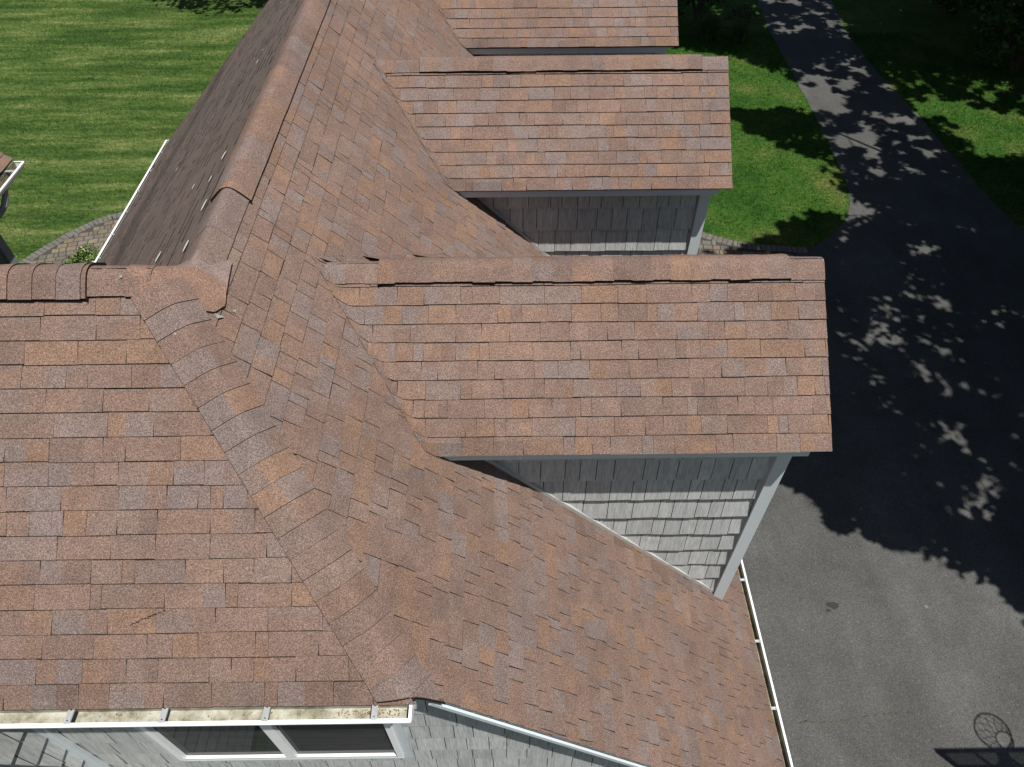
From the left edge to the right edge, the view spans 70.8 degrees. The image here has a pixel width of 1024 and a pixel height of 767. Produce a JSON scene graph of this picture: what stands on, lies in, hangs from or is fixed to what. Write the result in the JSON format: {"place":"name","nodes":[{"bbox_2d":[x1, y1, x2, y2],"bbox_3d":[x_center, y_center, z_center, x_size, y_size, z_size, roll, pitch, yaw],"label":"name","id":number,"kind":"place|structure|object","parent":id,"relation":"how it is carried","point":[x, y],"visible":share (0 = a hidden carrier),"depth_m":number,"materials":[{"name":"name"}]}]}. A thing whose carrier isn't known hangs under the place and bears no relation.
{"place":"outdoors","nodes":[
{"label":"outdoors","id":0,"kind":"place"},
{"bbox_2d":[0,152,24,263],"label":"side building","id":1,"kind":"structure","parent":0,"point":[9,175],"depth_m":12.43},
{"bbox_2d":[0,0,831,766],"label":"house","id":2,"kind":"structure","parent":0,"point":[412,384],"depth_m":5.42,"materials":[{"name":"brown"}]},
{"bbox_2d":[134,723,412,761],"bbox_3d":[-1.780,2.562,5.347,1.936,1.506,0.085,-1,48,0],"label":"window","id":3,"kind":"structure","parent":2,"relation":"in","point":[322,741],"depth_m":5.58,"materials":[{"name":"white glass"}]},
{"bbox_2d":[0,0,1023,261],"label":"lawn","id":4,"kind":"structure","parent":0,"point":[858,18],"depth_m":21.20,"materials":[{"name":"green plant"}]},
{"bbox_2d":[19,212,122,263],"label":"patio","id":5,"kind":"structure","parent":4,"relation":"on","point":[93,234],"depth_m":16.87,"materials":[{"name":"stone pavers"}]},
{"bbox_2d":[64,244,99,262],"bbox_3d":[-9.159,-2.582,15.719,1.039,0.842,1.112,-1,48,0],"label":"shrub","id":6,"kind":"object","parent":5,"relation":"on","point":[86,254],"visible":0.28,"depth_m":15.49,"materials":[{"name":"green plant"}]},
{"bbox_2d":[677,0,685,25],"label":"shrub","id":7,"kind":"object","parent":4,"relation":"on","point":[681,16],"visible":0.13,"depth_m":23.79,"materials":[{"name":"green plant"}]},
{"bbox_2d":[677,0,730,27],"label":"shrub","id":8,"kind":"object","parent":4,"relation":"on","point":[700,3],"visible":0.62,"depth_m":24.66,"materials":[{"name":"green plant"}]},
{"bbox_2d":[723,2,755,28],"bbox_3d":[7.760,-12.498,24.536,1.167,0.707,1.175,-1,48,0],"label":"shrub","id":9,"kind":"object","parent":4,"relation":"on","point":[736,11],"visible":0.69,"depth_m":24.38,"materials":[{"name":"green plant"}]},
{"bbox_2d":[961,0,1023,38],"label":"undergrowth bush","id":10,"kind":"object","parent":4,"relation":"on","point":[985,9],"visible":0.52,"depth_m":23.48,"materials":[{"name":"green plant"}]},
{"bbox_2d":[971,0,1023,72],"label":"undergrowth bush","id":11,"kind":"object","parent":4,"relation":"on","point":[1010,20],"visible":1,"depth_m":21.94,"materials":[{"name":"green plant"}]},
{"bbox_2d":[685,2,739,42],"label":"ornamental grass","id":12,"kind":"object","parent":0,"point":[709,29],"depth_m":23.66,"materials":[{"name":"green plant"}]},
{"bbox_2d":[724,14,760,43],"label":"ornamental grass","id":13,"kind":"object","parent":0,"point":[739,30],"depth_m":23.72,"materials":[{"name":"green plant"}]},
{"bbox_2d":[697,232,807,255],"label":"walkway","id":14,"kind":"structure","parent":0,"point":[709,244],"depth_m":16.61,"materials":[{"name":"beige stone"}]},
{"bbox_2d":[742,0,1023,766],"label":"driveway","id":15,"kind":"structure","parent":0,"point":[927,419],"depth_m":12.41,"materials":[{"name":"grey asphalt"}]},
{"bbox_2d":[826,602,838,611],"bbox_3d":[4.809,3.355,10.876,0.248,0.001,0.143,-17,51,-15],"label":"oil stain","id":16,"kind":"object","parent":15,"relation":"on","point":[833,605],"visible":1,"depth_m":10.88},
{"bbox_2d":[799,712,914,723],"bbox_3d":[4.680,4.551,9.814,1.661,0.001,0.061,-4,48,-3],"label":"crack moss","id":17,"kind":"object","parent":15,"relation":"on","point":[847,719],"visible":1,"depth_m":9.80,"materials":[{"name":"green plant"}]},
{"bbox_2d":[765,133,1022,746],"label":"fallen leaves","id":18,"kind":"object","parent":15,"relation":"on","point":[902,508],"visible":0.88,"depth_m":11.44,"materials":[{"name":"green plant"}]}
]}

